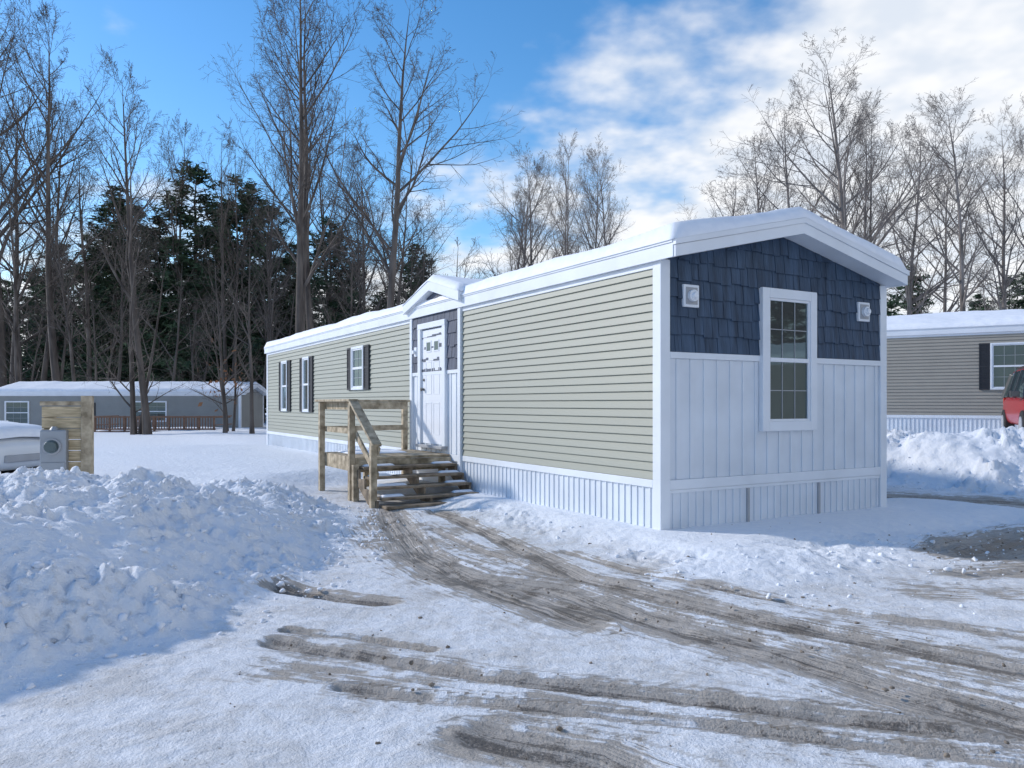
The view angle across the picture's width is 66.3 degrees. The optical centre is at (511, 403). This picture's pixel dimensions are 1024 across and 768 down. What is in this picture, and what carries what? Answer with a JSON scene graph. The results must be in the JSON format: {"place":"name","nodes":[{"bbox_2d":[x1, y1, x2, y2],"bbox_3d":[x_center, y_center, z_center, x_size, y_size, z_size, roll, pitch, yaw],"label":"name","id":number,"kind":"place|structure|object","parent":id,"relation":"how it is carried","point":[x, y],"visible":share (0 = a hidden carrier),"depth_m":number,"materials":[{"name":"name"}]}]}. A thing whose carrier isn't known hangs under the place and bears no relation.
{"place":"outdoors","nodes":[
{"label":"outdoors","id":0,"kind":"place"},
{"bbox_2d":[6,402,27,422],"bbox_3d":[-28.400,0.525,44.969,1.280,1.230,0.011,0,0,0],"label":"window glass","id":1,"kind":"object","parent":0,"point":[24,408],"visible":0.79,"depth_m":44.96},
{"bbox_2d":[403,281,458,314],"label":"dormer fascia","id":2,"kind":"structure","parent":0,"point":[411,302],"depth_m":13.46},
{"bbox_2d":[412,292,456,372],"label":"entry shakes","id":3,"kind":"object","parent":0,"point":[450,316],"visible":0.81,"depth_m":13.31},
{"bbox_2d":[414,373,456,454],"bbox_3d":[-1.328,0.170,13.600,0.040,1.340,1.890,0,0,-30],"label":"entry board and batten","id":4,"kind":"object","parent":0,"point":[452,414],"visible":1,"depth_m":13.04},
{"bbox_2d":[410,307,462,487],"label":"entry corner posts","id":5,"kind":"object","parent":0,"point":[459,390],"visible":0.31,"depth_m":12.72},
{"bbox_2d":[402,275,483,305],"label":"dormer snow","id":6,"kind":"structure","parent":0,"point":[458,283],"depth_m":13.17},
{"bbox_2d":[0,410,1023,767],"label":"snowy ground","id":7,"kind":"structure","parent":0,"point":[646,692],"depth_m":5.12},
{"bbox_2d":[0,420,43,473],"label":"snow covered car","id":8,"kind":"object","parent":7,"relation":"on","point":[19,444],"visible":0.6,"depth_m":12.73,"materials":[{"name":"snow"}]},
{"bbox_2d":[0,159,65,382],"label":"bare tree","id":9,"kind":"object","parent":7,"relation":"on","point":[15,330],"visible":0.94,"depth_m":52.40,"materials":[{"name":"brown plant"}]},
{"bbox_2d":[0,289,66,385],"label":"young tree","id":10,"kind":"object","parent":7,"relation":"on","point":[20,358],"visible":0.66,"depth_m":57.87,"materials":[{"name":"brown plant"}]},
{"bbox_2d":[7,244,90,381],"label":"pine tree","id":11,"kind":"object","parent":7,"relation":"on","point":[28,360],"visible":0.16,"depth_m":74.79,"materials":[{"name":"green plant"}]},
{"bbox_2d":[0,77,104,383],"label":"bare tree","id":12,"kind":"object","parent":7,"relation":"on","point":[11,321],"visible":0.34,"depth_m":63.14,"materials":[{"name":"brown plant"}]},
{"bbox_2d":[7,97,100,380],"bbox_3d":[-36.260,-11.386,62.188,7.222,26.256,7.086,0,0,33],"label":"bare tree","id":13,"kind":"object","parent":7,"relation":"on","point":[46,356],"visible":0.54,"depth_m":61.77,"materials":[{"name":"brown plant"}]},
{"bbox_2d":[0,0,129,386],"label":"bare tree","id":14,"kind":"object","parent":7,"relation":"on","point":[2,325],"visible":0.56,"depth_m":59.75,"materials":[{"name":"brown plant"}]},
{"bbox_2d":[40,396,93,473],"bbox_3d":[-5.681,0.750,9.975,0.600,1.700,0.390,0,0,-16],"label":"electric meter pedestal","id":15,"kind":"object","parent":7,"relation":"on","point":[56,444],"visible":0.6,"depth_m":10.01,"materials":[{"name":"brown wood"}]},
{"bbox_2d":[32,193,105,381],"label":"bare tree","id":16,"kind":"object","parent":7,"relation":"on","point":[69,337],"visible":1,"depth_m":51.02,"materials":[{"name":"brown plant"}]},
{"bbox_2d":[0,0,139,380],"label":"bare tree","id":17,"kind":"object","parent":7,"relation":"on","point":[54,365],"visible":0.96,"depth_m":54.38,"materials":[{"name":"brown plant"}]},
{"bbox_2d":[20,251,125,380],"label":"young tree","id":18,"kind":"object","parent":7,"relation":"on","point":[63,358],"visible":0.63,"depth_m":56.39,"materials":[{"name":"brown plant"}]},
{"bbox_2d":[1,142,151,380],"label":"bare tree","id":19,"kind":"object","parent":7,"relation":"on","point":[89,351],"visible":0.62,"depth_m":63.06,"materials":[{"name":"brown plant"}]},
{"bbox_2d":[57,284,135,381],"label":"young tree","id":20,"kind":"object","parent":7,"relation":"on","point":[95,342],"visible":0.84,"depth_m":51.68,"materials":[{"name":"brown plant"}]},
{"bbox_2d":[68,44,181,434],"bbox_3d":[-18.526,-7.952,37.954,5.327,19.366,5.227,0,0,39],"label":"bare tree","id":21,"kind":"object","parent":7,"relation":"on","point":[146,419],"visible":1,"depth_m":38.08,"materials":[{"name":"brown plant"}]},
{"bbox_2d":[87,185,164,381],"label":"bare tree","id":22,"kind":"object","parent":7,"relation":"on","point":[123,314],"visible":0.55,"depth_m":58.34,"materials":[{"name":"brown plant"}]},
{"bbox_2d":[58,183,206,381],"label":"pine tree","id":23,"kind":"object","parent":7,"relation":"on","point":[99,279],"visible":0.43,"depth_m":66.80,"materials":[{"name":"green plant"}]},
{"bbox_2d":[74,235,196,434],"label":"young tree","id":24,"kind":"object","parent":7,"relation":"on","point":[132,406],"visible":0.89,"depth_m":37.87,"materials":[{"name":"brown plant"}]},
{"bbox_2d":[84,213,210,381],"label":"pine tree","id":25,"kind":"object","parent":7,"relation":"on","point":[155,286],"visible":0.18,"depth_m":70.93,"materials":[{"name":"green plant"}]},
{"bbox_2d":[94,415,231,431],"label":"brown wooden deck","id":26,"kind":"structure","parent":7,"relation":"on","point":[124,428],"depth_m":41.21,"materials":[{"name":"brown wood"}]},
{"bbox_2d":[118,114,234,377],"bbox_3d":[-27.415,-11.105,65.302,8.013,25.420,7.911,0,0,25],"label":"bare tree","id":27,"kind":"object","parent":7,"relation":"on","point":[182,180],"visible":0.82,"depth_m":64.32,"materials":[{"name":"brown plant"}]},
{"bbox_2d":[126,253,235,380],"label":"young tree","id":28,"kind":"object","parent":7,"relation":"on","point":[176,351],"visible":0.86,"depth_m":52.28,"materials":[{"name":"brown plant"}]},
{"bbox_2d":[105,158,262,381],"bbox_3d":[-26.091,-9.359,66.202,12.255,22.015,13.278,0,0,0],"label":"pine tree","id":29,"kind":"object","parent":7,"relation":"on","point":[198,173],"visible":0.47,"depth_m":64.91,"materials":[{"name":"green plant"}]},
{"bbox_2d":[160,292,233,381],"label":"young tree","id":30,"kind":"object","parent":7,"relation":"on","point":[193,349],"visible":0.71,"depth_m":55.89,"materials":[{"name":"brown plant"}]},
{"bbox_2d":[169,291,266,430],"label":"young tree","id":31,"kind":"object","parent":7,"relation":"on","point":[235,396],"visible":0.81,"depth_m":38.93,"materials":[{"name":"brown plant"}]},
{"bbox_2d":[181,118,276,380],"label":"bare tree","id":32,"kind":"object","parent":7,"relation":"on","point":[221,233],"visible":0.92,"depth_m":61.26,"materials":[{"name":"brown plant"}]},
{"bbox_2d":[191,223,275,433],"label":"young tree","id":33,"kind":"object","parent":7,"relation":"on","point":[251,426],"visible":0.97,"depth_m":36.03,"materials":[{"name":"brown plant"}]},
{"bbox_2d":[177,173,293,384],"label":"pine tree","id":34,"kind":"object","parent":7,"relation":"on","point":[243,209],"visible":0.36,"depth_m":68.97,"materials":[{"name":"green plant"}]},
{"bbox_2d":[185,244,286,432],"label":"young tree","id":35,"kind":"object","parent":7,"relation":"on","point":[225,427],"visible":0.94,"depth_m":36.68,"materials":[{"name":"brown plant"}]},
{"bbox_2d":[246,389,261,421],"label":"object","id":36,"kind":"structure","parent":7,"relation":"on","point":[254,390],"depth_m":47.66,"materials":[{"name":"grey plastic"}]},
{"bbox_2d":[0,396,237,428],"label":"siding","id":37,"kind":"object","parent":36,"relation":"attached to","point":[176,405],"visible":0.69,"depth_m":44.98,"materials":[{"name":"grey plastic"}]},
{"bbox_2d":[0,381,266,391],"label":"roof snow","id":38,"kind":"structure","parent":36,"relation":"on","point":[62,386],"depth_m":45.52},
{"bbox_2d":[0,392,266,395],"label":"eave fascia","id":39,"kind":"structure","parent":38,"relation":"attached to","point":[94,393],"depth_m":44.92,"materials":[{"name":"white plastic"}]},
{"bbox_2d":[242,395,262,427],"bbox_3d":[-15.583,0.679,47.050,0.026,2.421,3.900,0,0,0],"label":"siding end","id":40,"kind":"object","parent":36,"relation":"attached to","point":[258,407],"visible":0.56,"depth_m":47.41,"materials":[{"name":"grey plastic"}]},
{"bbox_2d":[208,198,305,406],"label":"pine tree","id":41,"kind":"object","parent":7,"relation":"on","point":[285,259],"visible":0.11,"depth_m":73.45,"materials":[{"name":"green plant"}]},
{"bbox_2d":[235,205,295,342],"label":"bare tree","id":42,"kind":"object","parent":7,"relation":"on","point":[268,279],"visible":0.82,"depth_m":56.49,"materials":[{"name":"brown plant"}]},
{"bbox_2d":[231,260,314,398],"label":"young tree","id":43,"kind":"object","parent":7,"relation":"on","point":[271,326],"visible":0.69,"depth_m":51.91,"materials":[{"name":"brown plant"}]},
{"bbox_2d":[200,0,351,329],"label":"bare tree","id":44,"kind":"object","parent":7,"relation":"on","point":[309,323],"visible":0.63,"depth_m":43.66,"materials":[{"name":"brown plant"}]},
{"bbox_2d":[239,143,325,422],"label":"bare tree","id":45,"kind":"object","parent":7,"relation":"on","point":[258,315],"visible":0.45,"depth_m":59.96,"materials":[{"name":"brown plant"}]},
{"bbox_2d":[256,244,317,401],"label":"pine tree","id":46,"kind":"object","parent":7,"relation":"on","point":[292,285],"visible":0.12,"depth_m":74.77,"materials":[{"name":"green plant"}]},
{"bbox_2d":[233,0,391,333],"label":"bare tree","id":47,"kind":"object","parent":7,"relation":"on","point":[301,215],"visible":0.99,"depth_m":37.27,"materials":[{"name":"brown plant"}]},
{"bbox_2d":[258,216,368,377],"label":"pine tree","id":48,"kind":"object","parent":7,"relation":"on","point":[322,284],"visible":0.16,"depth_m":61.31,"materials":[{"name":"green plant"}]},
{"bbox_2d":[261,108,391,321],"bbox_3d":[-13.624,-10.950,62.065,10.619,25.356,8.616,0,0,-1],"label":"bare tree","id":49,"kind":"object","parent":7,"relation":"on","point":[312,256],"visible":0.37,"depth_m":61.25,"materials":[{"name":"brown plant"}]},
{"bbox_2d":[292,226,408,326],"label":"bare tree","id":50,"kind":"object","parent":7,"relation":"on","point":[351,290],"visible":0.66,"depth_m":45.63,"materials":[{"name":"brown plant"}]},
{"bbox_2d":[314,138,404,313],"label":"bare tree","id":51,"kind":"object","parent":7,"relation":"on","point":[363,269],"visible":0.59,"depth_m":55.41,"materials":[{"name":"brown plant"}]},
{"bbox_2d":[329,169,396,317],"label":"bare tree","id":52,"kind":"object","parent":7,"relation":"on","point":[361,303],"visible":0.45,"depth_m":58.40,"materials":[{"name":"brown plant"}]},
{"bbox_2d":[314,399,478,509],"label":"wooden deck with stairs","id":53,"kind":"structure","parent":7,"relation":"on","point":[372,460],"depth_m":12.29,"materials":[{"name":"brown wood"}]},
{"bbox_2d":[279,0,524,308],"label":"bare tree","id":54,"kind":"object","parent":7,"relation":"on","point":[392,271],"visible":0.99,"depth_m":35.65,"materials":[{"name":"brown plant"}]},
{"bbox_2d":[346,168,478,308],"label":"bare tree","id":55,"kind":"object","parent":7,"relation":"on","point":[399,284],"visible":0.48,"depth_m":51.53,"materials":[{"name":"brown plant"}]},
{"bbox_2d":[385,203,449,302],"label":"bare tree","id":56,"kind":"object","parent":7,"relation":"on","point":[418,266],"visible":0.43,"depth_m":56.09,"materials":[{"name":"brown plant"}]},
{"bbox_2d":[471,188,541,277],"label":"bare tree","id":57,"kind":"object","parent":7,"relation":"on","point":[511,265],"visible":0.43,"depth_m":62.43,"materials":[{"name":"brown plant"}]},
{"bbox_2d":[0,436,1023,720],"bbox_3d":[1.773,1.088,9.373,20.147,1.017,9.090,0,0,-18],"label":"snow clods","id":58,"kind":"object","parent":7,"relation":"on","point":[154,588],"visible":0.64,"depth_m":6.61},
{"bbox_2d":[1,237,1023,412],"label":"distant tree line","id":59,"kind":"object","parent":7,"relation":"on","point":[97,288],"visible":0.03,"depth_m":78.37,"materials":[{"name":"brown plant"}]},
{"bbox_2d":[466,139,599,278],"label":"bare tree","id":60,"kind":"object","parent":7,"relation":"on","point":[530,199],"visible":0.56,"depth_m":60.37,"materials":[{"name":"brown plant"}]},
{"bbox_2d":[494,152,578,271],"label":"bare tree","id":61,"kind":"object","parent":7,"relation":"on","point":[524,256],"visible":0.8,"depth_m":57.39,"materials":[{"name":"brown plant"}]},
{"bbox_2d":[529,128,591,265],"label":"bare tree","id":62,"kind":"object","parent":7,"relation":"on","point":[565,249],"visible":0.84,"depth_m":52.08,"materials":[{"name":"brown plant"}]},
{"bbox_2d":[522,132,625,257],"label":"bare tree","id":63,"kind":"object","parent":7,"relation":"on","point":[596,216],"visible":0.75,"depth_m":56.30,"materials":[{"name":"brown plant"}]},
{"bbox_2d":[267,259,886,529],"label":"corner posts","id":64,"kind":"object","parent":7,"relation":"on","point":[661,394],"visible":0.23,"depth_m":8.58,"materials":[{"name":"white plastic"}]},
{"bbox_2d":[548,145,634,252],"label":"bare tree","id":65,"kind":"object","parent":7,"relation":"on","point":[603,209],"visible":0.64,"depth_m":60.37,"materials":[{"name":"brown plant"}]},
{"bbox_2d":[329,239,864,479],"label":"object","id":66,"kind":"structure","parent":7,"relation":"on","point":[630,425],"depth_m":9.26,"materials":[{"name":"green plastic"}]},
{"bbox_2d":[268,324,409,448],"bbox_3d":[-4.704,-0.370,19.393,0.032,2.421,11.320,0,0,-30],"label":"siding","id":67,"kind":"object","parent":66,"relation":"attached to","point":[389,363],"visible":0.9,"depth_m":17.89,"materials":[{"name":"beige plastic"}]},
{"bbox_2d":[299,356,313,411],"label":"window shutters","id":68,"kind":"object","parent":67,"relation":"attached to","point":[311,383],"depth_m":20.21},
{"bbox_2d":[347,344,369,389],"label":"window shutters","id":69,"kind":"object","parent":67,"relation":"attached to","point":[366,366],"depth_m":16.62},
{"bbox_2d":[414,449,456,486],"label":"entry wall","id":70,"kind":"structure","parent":66,"relation":"attached to","point":[435,479],"depth_m":13.74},
{"bbox_2d":[417,319,447,446],"bbox_3d":[-1.388,-0.350,13.629,0.075,2.140,1.140,0,0,-30],"label":"door casing","id":71,"kind":"object","parent":70,"relation":"attached to","point":[443,323],"depth_m":13.19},
{"bbox_2d":[422,327,441,444],"bbox_3d":[-1.368,-0.300,13.640,0.030,2.000,0.900,0,0,-30],"label":"door slab","id":72,"kind":"structure","parent":71,"relation":"in","point":[426,413],"depth_m":13.67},
{"bbox_2d":[268,431,652,487],"bbox_3d":[-2.996,0.886,16.465,0.045,0.088,18.100,0,0,-30],"label":"belt trim board","id":73,"kind":"object","parent":66,"relation":"attached to","point":[643,482],"visible":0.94,"depth_m":10.62,"materials":[{"name":"white plastic"}]},
{"bbox_2d":[268,262,652,354],"bbox_3d":[-2.995,-1.534,16.465,0.032,0.087,18.100,0,0,-30],"label":"frieze","id":74,"kind":"object","parent":66,"relation":"attached to","point":[625,271],"visible":0.79,"depth_m":10.98,"materials":[{"name":"white plastic"}]},
{"bbox_2d":[269,434,652,527],"bbox_3d":[-2.980,1.440,16.474,0.051,1.020,18.100,0,0,-30],"label":"skirt","id":75,"kind":"object","parent":66,"relation":"attached to","point":[628,503],"visible":0.33,"depth_m":10.35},
{"bbox_2d":[462,269,652,479],"bbox_3d":[0.383,-0.370,10.673,0.026,2.421,4.690,0,0,-30],"label":"siding","id":76,"kind":"object","parent":66,"relation":"attached to","point":[565,373],"visible":0.98,"depth_m":10.12,"materials":[{"name":"beige plastic"}]},
{"bbox_2d":[264,206,910,347],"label":"roof snow","id":77,"kind":"structure","parent":66,"relation":"on","point":[678,229],"depth_m":9.53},
{"bbox_2d":[264,239,905,353],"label":"eave fascia","id":78,"kind":"structure","parent":77,"relation":"attached to","point":[642,255],"depth_m":11.00,"materials":[{"name":"white plastic"}]},
{"bbox_2d":[673,218,909,284],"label":"rake fascia","id":79,"kind":"structure","parent":77,"relation":"attached to","point":[822,235],"depth_m":9.15,"materials":[{"name":"white plastic"}]},
{"bbox_2d":[668,238,880,360],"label":"gable shakes","id":80,"kind":"object","parent":66,"relation":"attached to","point":[724,318],"visible":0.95,"depth_m":9.28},
{"bbox_2d":[670,478,878,528],"bbox_3d":[3.305,1.440,9.549,3.680,1.020,0.042,0,0,-30],"label":"skirt front","id":81,"kind":"object","parent":66,"relation":"attached to","point":[699,508],"visible":0.47,"depth_m":9.40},
{"bbox_2d":[670,358,878,479],"bbox_3d":[3.306,0.171,9.548,3.680,1.342,0.040,0,0,-30],"label":"gable board and batten","id":82,"kind":"object","parent":66,"relation":"attached to","point":[714,432],"visible":0.94,"depth_m":9.26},
{"bbox_2d":[670,467,879,493],"bbox_3d":[3.314,0.916,9.533,3.680,0.148,0.036,0,0,-30],"label":"belt front","id":83,"kind":"object","parent":66,"relation":"attached to","point":[716,483],"visible":1,"depth_m":9.39,"materials":[{"name":"white plastic"}]},
{"bbox_2d":[670,352,879,365],"bbox_3d":[3.315,-0.535,9.532,3.680,0.070,0.038,0,0,-30],"label":"gable band","id":84,"kind":"object","parent":66,"relation":"attached to","point":[704,356],"visible":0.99,"depth_m":9.15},
{"bbox_2d":[758,287,816,430],"bbox_3d":[3.360,-0.525,9.533,0.960,1.710,0.080,0,0,-30],"label":"gable window trim","id":85,"kind":"structure","parent":66,"relation":"attached to","point":[766,294],"depth_m":9.35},
{"bbox_2d":[770,298,809,421],"bbox_3d":[3.358,-0.525,9.538,0.730,1.480,0.069,0,0,-30],"label":"gable window sash","id":86,"kind":"object","parent":85,"relation":"in","point":[794,360],"visible":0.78,"depth_m":9.68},
{"bbox_2d":[770,300,806,418],"bbox_3d":[3.358,-0.525,9.537,0.710,1.460,0.013,0,0,-30],"label":"gable window glass","id":87,"kind":"object","parent":86,"relation":"in","point":[788,367],"visible":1,"depth_m":9.53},
{"bbox_2d":[229,522,1022,759],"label":"dirty ice bits","id":88,"kind":"object","parent":7,"relation":"on","point":[560,728],"visible":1,"depth_m":4.80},
{"bbox_2d":[677,163,792,220],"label":"bare tree","id":89,"kind":"object","parent":7,"relation":"on","point":[733,210],"visible":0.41,"depth_m":58.89,"materials":[{"name":"brown plant"}]},
{"bbox_2d":[715,126,825,214],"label":"bare tree","id":90,"kind":"object","parent":7,"relation":"on","point":[762,206],"visible":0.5,"depth_m":57.11,"materials":[{"name":"brown plant"}]},
{"bbox_2d":[701,83,853,218],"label":"bare tree","id":91,"kind":"object","parent":7,"relation":"on","point":[786,165],"visible":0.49,"depth_m":51.70,"materials":[{"name":"brown plant"}]},
{"bbox_2d":[718,27,1000,263],"bbox_3d":[19.865,-10.284,43.564,10.711,22.926,13.201,0,0,-44],"label":"bare tree","id":92,"kind":"object","parent":7,"relation":"on","point":[841,207],"visible":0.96,"depth_m":43.65,"materials":[{"name":"brown plant"}]},
{"bbox_2d":[802,102,920,246],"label":"bare tree","id":93,"kind":"object","parent":7,"relation":"on","point":[833,191],"visible":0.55,"depth_m":48.55,"materials":[{"name":"brown plant"}]},
{"bbox_2d":[820,90,908,291],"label":"bare tree","id":94,"kind":"object","parent":7,"relation":"on","point":[865,211],"visible":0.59,"depth_m":47.85,"materials":[{"name":"brown plant"}]},
{"bbox_2d":[864,88,1006,310],"bbox_3d":[25.361,-8.518,44.410,7.637,19.381,7.540,0,0,-7],"label":"bare tree","id":95,"kind":"object","parent":7,"relation":"on","point":[964,296],"visible":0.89,"depth_m":44.71,"materials":[{"name":"brown plant"}]},
{"bbox_2d":[861,112,1019,314],"bbox_3d":[29.046,-9.681,52.922,11.459,21.629,11.612,0,0,12],"label":"bare tree","id":96,"kind":"object","parent":7,"relation":"on","point":[909,294],"visible":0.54,"depth_m":53.42,"materials":[{"name":"brown plant"}]},
{"bbox_2d":[875,144,1022,313],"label":"bare tree","id":97,"kind":"object","parent":7,"relation":"on","point":[944,301],"visible":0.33,"depth_m":54.87,"materials":[{"name":"brown plant"}]},
{"bbox_2d":[926,94,1023,309],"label":"bare tree","id":98,"kind":"object","parent":7,"relation":"on","point":[1002,274],"visible":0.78,"depth_m":47.91,"materials":[{"name":"brown plant"}]},
{"bbox_2d":[977,91,1023,297],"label":"bare tree","id":99,"kind":"object","parent":7,"relation":"on","point":[1020,148],"visible":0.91,"depth_m":46.49,"materials":[{"name":"brown plant"}]},
{"bbox_2d":[1001,366,1023,427],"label":"red suv","id":100,"kind":"object","parent":7,"relation":"on","point":[1012,396],"visible":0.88,"depth_m":19.14,"materials":[{"name":"paint"}]},
{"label":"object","id":101,"kind":"object","parent":7,"relation":"on","visible":0},
{"bbox_2d":[887,418,1018,433],"bbox_3d":[10.568,0.940,24.570,17.800,1.020,0.038,0,0,32],"label":"skirt","id":102,"kind":"object","parent":101,"relation":"attached to","point":[943,425],"visible":0.13,"depth_m":23.20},
{"bbox_2d":[887,333,1023,414],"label":"siding","id":103,"kind":"object","parent":101,"relation":"attached to","point":[938,375],"depth_m":23.23,"materials":[{"name":"beige plastic"}]},
{"bbox_2d":[979,343,989,389],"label":"window shutters","id":104,"kind":"object","parent":103,"relation":"attached to","point":[984,366],"depth_m":22.60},
{"bbox_2d":[887,309,1023,329],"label":"roof snow","id":105,"kind":"structure","parent":101,"relation":"on","point":[963,319],"depth_m":23.55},
{"bbox_2d":[887,324,1023,335],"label":"eave fascia","id":106,"kind":"structure","parent":105,"relation":"attached to","point":[975,329],"depth_m":22.95,"materials":[{"name":"white plastic"}]},
{"bbox_2d":[0,0,1023,368],"label":"sky","id":107,"kind":"structure","parent":0,"point":[659,80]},
{"bbox_2d":[675,234,903,286],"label":"roof deck","id":108,"kind":"structure","parent":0,"point":[821,249],"depth_m":9.88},
{"bbox_2d":[994,345,1023,386],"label":"window glass","id":109,"kind":"object","parent":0,"point":[1013,354],"visible":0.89,"depth_m":22.34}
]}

